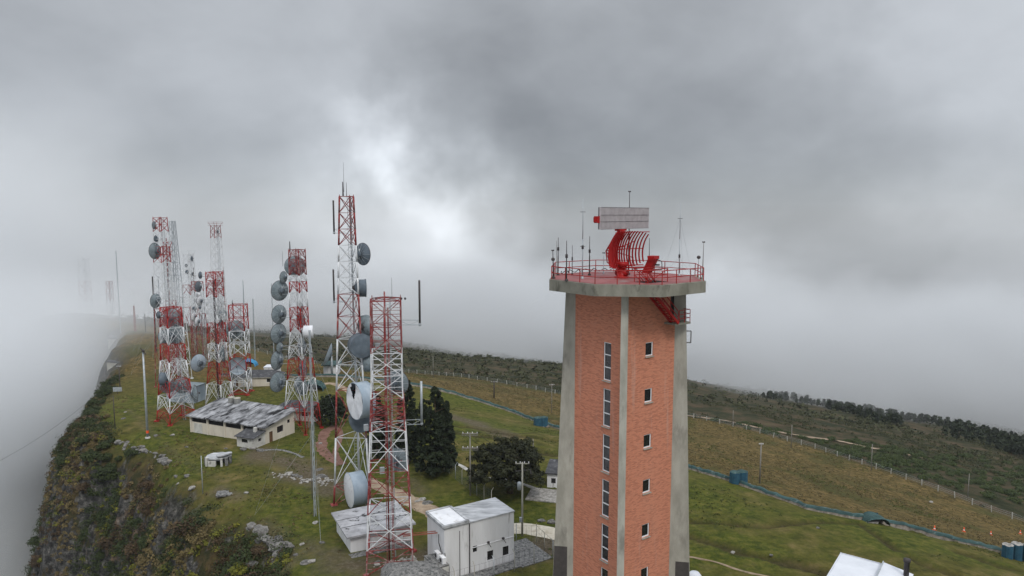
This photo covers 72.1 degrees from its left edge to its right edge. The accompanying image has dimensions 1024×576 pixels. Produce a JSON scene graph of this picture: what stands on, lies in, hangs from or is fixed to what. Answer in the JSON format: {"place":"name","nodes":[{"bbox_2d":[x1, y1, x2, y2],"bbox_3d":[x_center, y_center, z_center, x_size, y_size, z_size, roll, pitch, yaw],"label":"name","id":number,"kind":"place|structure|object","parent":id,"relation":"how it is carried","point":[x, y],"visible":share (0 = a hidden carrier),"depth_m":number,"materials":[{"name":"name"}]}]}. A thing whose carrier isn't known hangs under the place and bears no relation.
{"place":"outdoors","nodes":[
{"label":"outdoors","id":0,"kind":"place"},
{"bbox_2d":[316,425,346,465],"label":"dirt road","id":1,"kind":"structure","parent":0,"point":[323,435],"depth_m":124.91,"materials":[{"name":"brown soil"}]},
{"bbox_2d":[371,478,438,516],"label":"dirt road","id":2,"kind":"structure","parent":0,"point":[420,507],"depth_m":101.91,"materials":[{"name":"beige soil"}]},
{"bbox_2d":[463,556,534,575],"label":"pavement","id":3,"kind":"structure","parent":0,"point":[520,562],"depth_m":81.95,"materials":[{"name":"concrete"}]},
{"bbox_2d":[0,305,1023,575],"bbox_3d":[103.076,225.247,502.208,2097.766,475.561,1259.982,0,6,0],"label":"ground","id":4,"kind":"structure","parent":0,"point":[66,363],"depth_m":132.68,"materials":[{"name":"green plant"}]},
{"bbox_2d":[25,537,39,546],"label":"bush","id":5,"kind":"object","parent":4,"relation":"on","point":[34,540],"visible":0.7,"depth_m":137.04,"materials":[{"name":"green plant"}]},
{"bbox_2d":[29,554,41,567],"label":"bush","id":6,"kind":"object","parent":4,"relation":"on","point":[34,559],"visible":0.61,"depth_m":135.13,"materials":[{"name":"brown plant"}]},
{"bbox_2d":[54,454,68,464],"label":"bush","id":7,"kind":"object","parent":4,"relation":"on","point":[60,460],"visible":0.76,"depth_m":133.52,"materials":[{"name":"green plant"}]},
{"bbox_2d":[74,481,90,490],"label":"bush","id":8,"kind":"object","parent":4,"relation":"on","point":[81,487],"visible":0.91,"depth_m":126.67,"materials":[{"name":"brown plant"}]},
{"bbox_2d":[77,256,93,313],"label":"lattice tower","id":9,"kind":"structure","parent":4,"relation":"on","point":[83,272],"depth_m":301.43,"materials":[{"name":"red metal"}]},
{"bbox_2d":[80,449,100,462],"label":"bush","id":10,"kind":"object","parent":4,"relation":"on","point":[89,455],"visible":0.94,"depth_m":128.14,"materials":[{"name":"green plant"}]},
{"bbox_2d":[92,536,115,549],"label":"bush","id":11,"kind":"object","parent":4,"relation":"on","point":[106,543],"visible":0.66,"depth_m":118.54,"materials":[{"name":"brown plant"}]},
{"bbox_2d":[92,469,115,479],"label":"bush","id":12,"kind":"object","parent":4,"relation":"on","point":[98,474],"visible":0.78,"depth_m":125.36,"materials":[{"name":"green plant"}]},
{"bbox_2d":[95,451,112,459],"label":"bush","id":13,"kind":"object","parent":4,"relation":"on","point":[105,455],"visible":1,"depth_m":127.97,"materials":[{"name":"green plant"}]},
{"bbox_2d":[96,440,111,448],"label":"bush","id":14,"kind":"object","parent":4,"relation":"on","point":[103,444],"visible":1,"depth_m":129.61,"materials":[{"name":"green plant"}]},
{"bbox_2d":[95,388,112,395],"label":"bush","id":15,"kind":"object","parent":4,"relation":"on","point":[105,391],"visible":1,"depth_m":163.54,"materials":[{"name":"green plant"}]},
{"bbox_2d":[97,463,117,474],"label":"bush","id":16,"kind":"object","parent":4,"relation":"on","point":[108,467],"visible":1,"depth_m":125.84,"materials":[{"name":"green plant"}]},
{"bbox_2d":[106,281,115,318],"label":"lattice tower","id":17,"kind":"structure","parent":4,"relation":"on","point":[110,296],"depth_m":287.19,"materials":[{"name":"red metal"}]},
{"bbox_2d":[105,334,117,349],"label":"ridge station","id":18,"kind":"object","parent":4,"relation":"on","point":[111,338],"visible":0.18,"depth_m":247.54,"materials":[{"name":"concrete"}]},
{"bbox_2d":[105,360,119,370],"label":"ridge station","id":19,"kind":"object","parent":4,"relation":"on","point":[111,364],"visible":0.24,"depth_m":208.28,"materials":[{"name":"concrete"}]},
{"bbox_2d":[114,541,125,552],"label":"bush","id":20,"kind":"object","parent":4,"relation":"on","point":[120,545],"visible":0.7,"depth_m":116.29,"materials":[{"name":"green plant"}]},
{"bbox_2d":[97,256,148,356],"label":"guyed mast","id":21,"kind":"object","parent":4,"relation":"on","point":[118,297],"visible":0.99,"depth_m":246.70,"materials":[{"name":"grey metal"}]},
{"bbox_2d":[122,537,138,554],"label":"bush","id":22,"kind":"object","parent":4,"relation":"on","point":[131,549],"visible":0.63,"depth_m":111.19,"materials":[{"name":"brown plant"}]},
{"bbox_2d":[123,447,139,456],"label":"bush","id":23,"kind":"object","parent":4,"relation":"on","point":[131,452],"visible":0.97,"depth_m":125.34,"materials":[{"name":"green plant"}]},
{"bbox_2d":[125,517,142,528],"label":"bush","id":24,"kind":"object","parent":4,"relation":"on","point":[135,522],"visible":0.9,"depth_m":114.03,"materials":[{"name":"green plant"}]},
{"bbox_2d":[114,440,171,465],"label":"rock outcrop","id":25,"kind":"object","parent":4,"relation":"on","point":[162,460],"visible":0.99,"depth_m":125.02,"materials":[{"name":"grey stone"}]},
{"bbox_2d":[137,535,150,549],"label":"bush","id":26,"kind":"object","parent":4,"relation":"on","point":[142,541],"visible":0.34,"depth_m":108.41,"materials":[{"name":"green plant"}]},
{"bbox_2d":[140,348,150,438],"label":"lamp pole","id":27,"kind":"object","parent":4,"relation":"on","point":[146,411],"visible":1,"depth_m":128.56,"materials":[{"name":"grey metal"}]},
{"bbox_2d":[137,479,154,490],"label":"bush","id":28,"kind":"object","parent":4,"relation":"on","point":[146,483],"visible":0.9,"depth_m":117.82,"materials":[{"name":"brown plant"}]},
{"bbox_2d":[135,276,157,351],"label":"guyed mast","id":29,"kind":"object","parent":4,"relation":"on","point":[152,286],"visible":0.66,"depth_m":207.16,"materials":[{"name":"metal"}]},
{"bbox_2d":[139,496,157,508],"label":"bush","id":30,"kind":"object","parent":4,"relation":"on","point":[149,501],"visible":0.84,"depth_m":114.05,"materials":[{"name":"brown plant"}]},
{"bbox_2d":[24,373,294,575],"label":"cliff scrub","id":31,"kind":"object","parent":4,"relation":"on","point":[113,499],"visible":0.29,"depth_m":117.79,"materials":[{"name":"green plant"}]},
{"bbox_2d":[148,217,180,386],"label":"lattice tower","id":32,"kind":"structure","parent":4,"relation":"on","point":[154,250],"depth_m":165.11,"materials":[{"name":"red metal"}]},
{"bbox_2d":[163,242,179,372],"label":"lattice tower","id":33,"kind":"structure","parent":4,"relation":"on","point":[171,294],"depth_m":180.92,"materials":[{"name":"white metal"}]},
{"bbox_2d":[154,306,199,425],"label":"lattice tower","id":34,"kind":"structure","parent":4,"relation":"on","point":[173,331],"depth_m":139.27,"materials":[{"name":"red metal"}]},
{"bbox_2d":[168,220,193,378],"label":"lattice tower","id":35,"kind":"structure","parent":4,"relation":"on","point":[172,238],"depth_m":172.73,"materials":[{"name":"white metal"}]},
{"bbox_2d":[165,516,202,535],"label":"bush","id":36,"kind":"object","parent":4,"relation":"on","point":[182,529],"visible":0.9,"depth_m":97.68,"materials":[{"name":"brown plant"}]},
{"bbox_2d":[166,382,205,402],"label":"pale container","id":37,"kind":"object","parent":4,"relation":"on","point":[201,387],"visible":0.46,"depth_m":155.37,"materials":[{"name":"grey metal"}]},
{"bbox_2d":[180,250,202,356],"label":"lattice tower","id":38,"kind":"structure","parent":4,"relation":"on","point":[188,271],"depth_m":206.09,"materials":[{"name":"red metal"}]},
{"bbox_2d":[191,281,210,363],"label":"lattice tower","id":39,"kind":"structure","parent":4,"relation":"on","point":[194,314],"depth_m":196.22,"materials":[{"name":"red metal"}]},
{"bbox_2d":[190,270,233,404],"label":"lattice tower","id":40,"kind":"structure","parent":4,"relation":"on","point":[198,363],"depth_m":148.03,"materials":[{"name":"red metal"}]},
{"bbox_2d":[204,452,231,466],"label":"ruined hut","id":41,"kind":"object","parent":4,"relation":"on","point":[221,457],"visible":1,"depth_m":115.29,"materials":[{"name":"concrete"}]},
{"bbox_2d":[99,396,340,575],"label":"grass tufts","id":42,"kind":"object","parent":4,"relation":"on","point":[212,470],"visible":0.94,"depth_m":119.93,"materials":[{"name":"green plant"}]},
{"bbox_2d":[210,222,232,357],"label":"lattice tower","id":43,"kind":"structure","parent":4,"relation":"on","point":[218,240],"depth_m":215.25,"materials":[{"name":"white metal"}]},
{"bbox_2d":[217,300,228,366],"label":"lattice tower","id":44,"kind":"structure","parent":4,"relation":"on","point":[221,312],"depth_m":191.91,"materials":[{"name":"red metal"}]},
{"bbox_2d":[216,490,231,496],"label":"rock","id":45,"kind":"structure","parent":4,"relation":"on","point":[223,493],"depth_m":104.07,"materials":[{"name":"grey stone"}]},
{"bbox_2d":[227,560,248,575],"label":"bush","id":46,"kind":"object","parent":4,"relation":"on","point":[234,570],"visible":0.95,"depth_m":87.16,"materials":[{"name":"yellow plant"}]},
{"bbox_2d":[226,287,254,395],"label":"lattice tower","id":47,"kind":"structure","parent":4,"relation":"on","point":[236,329],"depth_m":160.10,"materials":[{"name":"red metal"}]},
{"bbox_2d":[185,397,297,447],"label":"cream building","id":48,"kind":"structure","parent":4,"relation":"on","point":[247,424],"depth_m":130.57,"materials":[{"name":"concrete"}]},
{"bbox_2d":[194,423,202,433],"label":"door","id":49,"kind":"structure","parent":48,"relation":"in","point":[197,427],"depth_m":132.38,"materials":[{"name":"white metal"}]},
{"bbox_2d":[252,299,255,359],"bbox_3d":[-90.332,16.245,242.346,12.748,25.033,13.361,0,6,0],"label":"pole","id":50,"kind":"object","parent":4,"relation":"on","point":[254,331],"visible":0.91,"depth_m":242.71,"materials":[{"name":"white metal"}]},
{"bbox_2d":[229,369,285,386],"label":"white shed","id":51,"kind":"structure","parent":4,"relation":"on","point":[261,377],"depth_m":167.90,"materials":[{"name":"metal"}]},
{"bbox_2d":[249,545,268,558],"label":"bush","id":52,"kind":"object","parent":4,"relation":"on","point":[258,549],"visible":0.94,"depth_m":88.81,"materials":[{"name":"brown plant"}]},
{"bbox_2d":[246,522,291,567],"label":"rock outcrop","id":53,"kind":"object","parent":4,"relation":"on","point":[260,529],"visible":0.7,"depth_m":90.23,"materials":[{"name":"grey stone"}]},
{"bbox_2d":[270,241,323,435],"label":"lattice tower","id":54,"kind":"structure","parent":4,"relation":"on","point":[295,266],"depth_m":131.82,"materials":[{"name":"red metal"}]},
{"bbox_2d":[279,400,323,421],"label":"dark roofed house","id":55,"kind":"structure","parent":4,"relation":"on","point":[290,402],"depth_m":140.82,"materials":[{"name":"metal"}]},
{"bbox_2d":[272,472,333,485],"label":"rock outcrop","id":56,"kind":"object","parent":4,"relation":"on","point":[327,479],"visible":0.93,"depth_m":108.91,"materials":[{"name":"grey stone"}]},
{"bbox_2d":[255,330,354,539],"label":"guyed mast","id":57,"kind":"object","parent":4,"relation":"on","point":[312,433],"visible":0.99,"depth_m":94.80,"materials":[{"name":"metal"}]},
{"bbox_2d":[307,379,325,391],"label":"tarp shelter","id":58,"kind":"object","parent":4,"relation":"on","point":[320,384],"visible":0.48,"depth_m":165.06,"materials":[{"name":"teal fabric"}]},
{"bbox_2d":[321,343,332,373],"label":"dish","id":59,"kind":"object","parent":4,"relation":"on","point":[329,353],"visible":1,"depth_m":176.73,"materials":[{"name":"metal"}]},
{"bbox_2d":[313,394,348,424],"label":"conifer tree","id":60,"kind":"object","parent":4,"relation":"on","point":[327,407],"visible":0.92,"depth_m":136.64,"materials":[{"name":"green plant"}]},
{"bbox_2d":[321,360,341,373],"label":"dish hut","id":61,"kind":"object","parent":4,"relation":"on","point":[327,368],"visible":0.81,"depth_m":180.14,"materials":[{"name":"metal"}]},
{"bbox_2d":[332,427,342,460],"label":"dirt track","id":62,"kind":"structure","parent":4,"relation":"on","point":[340,438],"depth_m":125.95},
{"bbox_2d":[330,167,375,507],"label":"lattice tower","id":63,"kind":"structure","parent":4,"relation":"on","point":[355,485],"depth_m":97.56,"materials":[{"name":"red metal"}]},
{"bbox_2d":[331,500,415,557],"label":"white block","id":64,"kind":"structure","parent":4,"relation":"on","point":[352,527],"depth_m":87.98,"materials":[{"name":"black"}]},
{"bbox_2d":[363,394,392,457],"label":"conifer tree","id":65,"kind":"object","parent":4,"relation":"on","point":[377,445],"visible":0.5,"depth_m":117.13,"materials":[{"name":"green plant"}]},
{"bbox_2d":[373,555,416,566],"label":"rock outcrop","id":66,"kind":"object","parent":4,"relation":"on","point":[400,559],"visible":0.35,"depth_m":83.44,"materials":[{"name":"grey stone"}]},
{"bbox_2d":[363,278,436,575],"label":"lattice tower","id":67,"kind":"structure","parent":4,"relation":"on","point":[396,381],"depth_m":80.63,"materials":[{"name":"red metal"}]},
{"bbox_2d":[392,380,420,463],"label":"conifer tree","id":68,"kind":"object","parent":4,"relation":"on","point":[412,435],"visible":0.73,"depth_m":114.69,"materials":[{"name":"green plant"}]},
{"bbox_2d":[380,560,449,575],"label":"grey rock outcrop","id":69,"kind":"object","parent":4,"relation":"on","point":[420,568],"visible":0.93,"depth_m":76.57,"materials":[{"name":"stone"}]},
{"bbox_2d":[414,386,458,476],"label":"conifer tree","id":70,"kind":"object","parent":4,"relation":"on","point":[440,449],"visible":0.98,"depth_m":109.52,"materials":[{"name":"green plant"}]},
{"bbox_2d":[442,462,493,499],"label":"wire fence","id":71,"kind":"object","parent":4,"relation":"on","point":[455,477],"visible":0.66,"depth_m":103.23,"materials":[{"name":"metal"}]},
{"bbox_2d":[424,497,514,575],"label":"white block","id":72,"kind":"structure","parent":4,"relation":"on","point":[465,536],"depth_m":81.36,"materials":[{"name":"metal"}]},
{"bbox_2d":[462,432,477,495],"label":"utility pole","id":73,"kind":"object","parent":4,"relation":"on","point":[469,447],"visible":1,"depth_m":102.18,"materials":[{"name":"grey wood"}]},
{"bbox_2d":[445,524,552,575],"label":"wire fence","id":74,"kind":"object","parent":4,"relation":"on","point":[514,553],"visible":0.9,"depth_m":82.26,"materials":[{"name":"metal"}]},
{"bbox_2d":[465,436,545,493],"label":"round tree","id":75,"kind":"object","parent":4,"relation":"on","point":[503,469],"visible":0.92,"depth_m":101.03,"materials":[{"name":"green plant"}]},
{"bbox_2d":[0,313,1023,456],"bbox_3d":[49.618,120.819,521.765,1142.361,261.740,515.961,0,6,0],"label":"moor shrubs","id":76,"kind":"object","parent":4,"relation":"on","point":[557,364],"visible":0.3,"depth_m":320.21,"materials":[{"name":"green plant"}]},
{"bbox_2d":[515,461,530,535],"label":"utility pole","id":77,"kind":"object","parent":4,"relation":"on","point":[519,485],"visible":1,"depth_m":89.77,"materials":[{"name":"concrete"}]},
{"bbox_2d":[514,538,551,567],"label":"concrete yard","id":78,"kind":"structure","parent":4,"relation":"on","point":[523,544],"depth_m":85.92,"materials":[{"name":"grey concrete"}]},
{"bbox_2d":[525,487,556,502],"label":"paved yard","id":79,"kind":"structure","parent":4,"relation":"on","point":[542,495],"depth_m":102.80,"materials":[{"name":"grey concrete"}]},
{"bbox_2d":[533,416,549,427],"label":"sentry post","id":80,"kind":"object","parent":4,"relation":"on","point":[542,421],"visible":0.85,"depth_m":158.85,"materials":[{"name":"blue plastic"}]},
{"bbox_2d":[545,459,557,487],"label":"grey roofed hut","id":81,"kind":"object","parent":4,"relation":"on","point":[551,471],"visible":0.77,"depth_m":106.10,"materials":[{"name":"paint"}]},
{"bbox_2d":[172,367,1023,574],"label":"grass tufts","id":82,"kind":"object","parent":4,"relation":"on","point":[696,493],"visible":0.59,"depth_m":123.17,"materials":[{"name":"green plant"}]},
{"bbox_2d":[216,373,1001,552],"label":"tarp wall","id":83,"kind":"structure","parent":4,"relation":"on","point":[900,525],"depth_m":106.92,"materials":[{"name":"teal fabric"}]},
{"bbox_2d":[198,332,1021,519],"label":"post fence","id":84,"kind":"object","parent":4,"relation":"on","point":[733,424],"visible":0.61,"depth_m":189.96,"materials":[{"name":"grey wood"}]},
{"bbox_2d":[549,260,705,575],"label":"brick tower","id":85,"kind":"structure","parent":4,"relation":"on","point":[622,502],"depth_m":59.53,"materials":[{"name":"orange"}]},
{"bbox_2d":[599,523,607,563],"bbox_3d":[7.834,21.631,59.651,0.767,3.295,0.923,0,6,0],"label":"tall window","id":86,"kind":"structure","parent":85,"relation":"in","point":[604,550],"depth_m":59.83,"materials":[{"name":"white"}]},
{"bbox_2d":[600,479,608,519],"bbox_3d":[7.834,17.752,59.243,0.767,3.295,0.923,0,6,0],"label":"tall window","id":87,"kind":"structure","parent":85,"relation":"in","point":[605,484],"depth_m":59.41,"materials":[{"name":"white"}]},
{"bbox_2d":[600,434,609,474],"bbox_3d":[7.834,13.874,58.836,0.767,3.295,0.923,0,6,0],"label":"tall window","id":88,"kind":"structure","parent":85,"relation":"in","point":[606,439],"depth_m":58.99,"materials":[{"name":"white"}]},
{"bbox_2d":[601,388,610,428],"bbox_3d":[7.834,9.995,58.428,0.767,3.295,0.923,0,6,0],"label":"tall window","id":89,"kind":"structure","parent":85,"relation":"in","point":[606,407],"depth_m":58.60,"materials":[{"name":"white"}]},
{"bbox_2d":[602,342,610,382],"bbox_3d":[7.834,6.116,58.020,0.767,3.295,0.923,0,6,0],"label":"tall window","id":90,"kind":"structure","parent":85,"relation":"in","point":[607,346],"depth_m":58.19,"materials":[{"name":"white"}]},
{"bbox_2d":[593,207,661,276],"bbox_3d":[9.379,-3.845,59.689,5.709,5.930,6.432,0,6,0],"label":"radar antenna","id":91,"kind":"object","parent":85,"relation":"on","point":[620,220],"visible":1,"depth_m":59.25,"materials":[{"name":"metal"}]},
{"bbox_2d":[641,523,650,539],"bbox_3d":[11.339,20.597,59.678,0.923,1.245,0.767,0,6,0],"label":"window","id":92,"kind":"structure","parent":85,"relation":"in","point":[645,528],"depth_m":59.84,"materials":[{"name":"white"}]},
{"bbox_2d":[642,479,651,494],"bbox_3d":[11.339,16.719,59.271,0.923,1.245,0.767,0,6,0],"label":"window","id":93,"kind":"structure","parent":85,"relation":"in","point":[646,483],"depth_m":59.42,"materials":[{"name":"white"}]},
{"bbox_2d":[643,434,652,449],"bbox_3d":[11.339,12.840,58.863,0.923,1.245,0.767,0,6,0],"label":"window","id":94,"kind":"structure","parent":85,"relation":"in","point":[647,437],"depth_m":59.02,"materials":[{"name":"white"}]},
{"bbox_2d":[644,388,652,403],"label":"window","id":95,"kind":"structure","parent":85,"relation":"in","point":[647,391],"depth_m":58.61,"materials":[{"name":"white"}]},
{"bbox_2d":[645,342,653,357],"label":"window","id":96,"kind":"structure","parent":85,"relation":"in","point":[648,351],"depth_m":58.17,"materials":[{"name":"white"}]},
{"bbox_2d":[663,202,689,275],"bbox_3d":[14.647,-4.216,61.018,2.612,6.400,2.265,0,6,0],"label":"whip antenna","id":97,"kind":"object","parent":85,"relation":"on","point":[679,245],"visible":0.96,"depth_m":61.47,"materials":[{"name":"metal"}]},
{"bbox_2d":[289,367,1023,546],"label":"grass tufts","id":98,"kind":"object","parent":4,"relation":"on","point":[766,480],"visible":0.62,"depth_m":149.26,"materials":[{"name":"green plant"}]},
{"bbox_2d":[405,370,1023,507],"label":"moor shrubs","id":99,"kind":"object","parent":4,"relation":"on","point":[911,434],"visible":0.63,"depth_m":232.23,"materials":[{"name":"green plant"}]},
{"bbox_2d":[689,556,766,575],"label":"edging path","id":100,"kind":"structure","parent":4,"relation":"on","point":[727,566],"depth_m":82.02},
{"bbox_2d":[729,469,750,486],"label":"blue water tanks","id":101,"kind":"object","parent":4,"relation":"on","point":[736,476],"visible":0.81,"depth_m":113.36,"materials":[{"name":"blue plastic"}]},
{"bbox_2d":[827,552,913,575],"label":"white roofed hall","id":102,"kind":"structure","parent":4,"relation":"on","point":[844,564],"depth_m":72.82,"materials":[{"name":"metal"}]},
{"bbox_2d":[862,511,889,525],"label":"tarp shelter","id":103,"kind":"object","parent":4,"relation":"on","point":[868,516],"visible":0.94,"depth_m":102.61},
{"bbox_2d":[761,391,1023,456],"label":"wood","id":104,"kind":"object","parent":4,"relation":"on","point":[1012,443],"visible":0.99,"depth_m":298.91,"materials":[{"name":"green plant"}]},
{"bbox_2d":[935,479,953,486],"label":"shrub","id":105,"kind":"object","parent":4,"relation":"on","point":[943,482],"visible":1,"depth_m":167.92,"materials":[{"name":"green plant"}]},
{"bbox_2d":[1001,541,1023,561],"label":"portable toilets","id":106,"kind":"object","parent":4,"relation":"on","point":[1012,550],"visible":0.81,"depth_m":94.09,"materials":[{"name":"blue plastic"}]},
{"bbox_2d":[1006,495,1022,503],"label":"shrub","id":107,"kind":"object","parent":4,"relation":"on","point":[1017,500],"visible":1,"depth_m":164.76,"materials":[{"name":"green plant"}]},
{"bbox_2d":[0,0,1023,429],"label":"sky","id":108,"kind":"structure","parent":0,"point":[849,174],"materials":[{"name":"grey"}]},
{"bbox_2d":[514,523,554,539],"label":"gravel road","id":109,"kind":"structure","parent":0,"point":[528,529],"depth_m":91.58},
{"bbox_2d":[688,415,909,454],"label":"moor track","id":110,"kind":"structure","parent":0,"point":[789,433],"depth_m":204.00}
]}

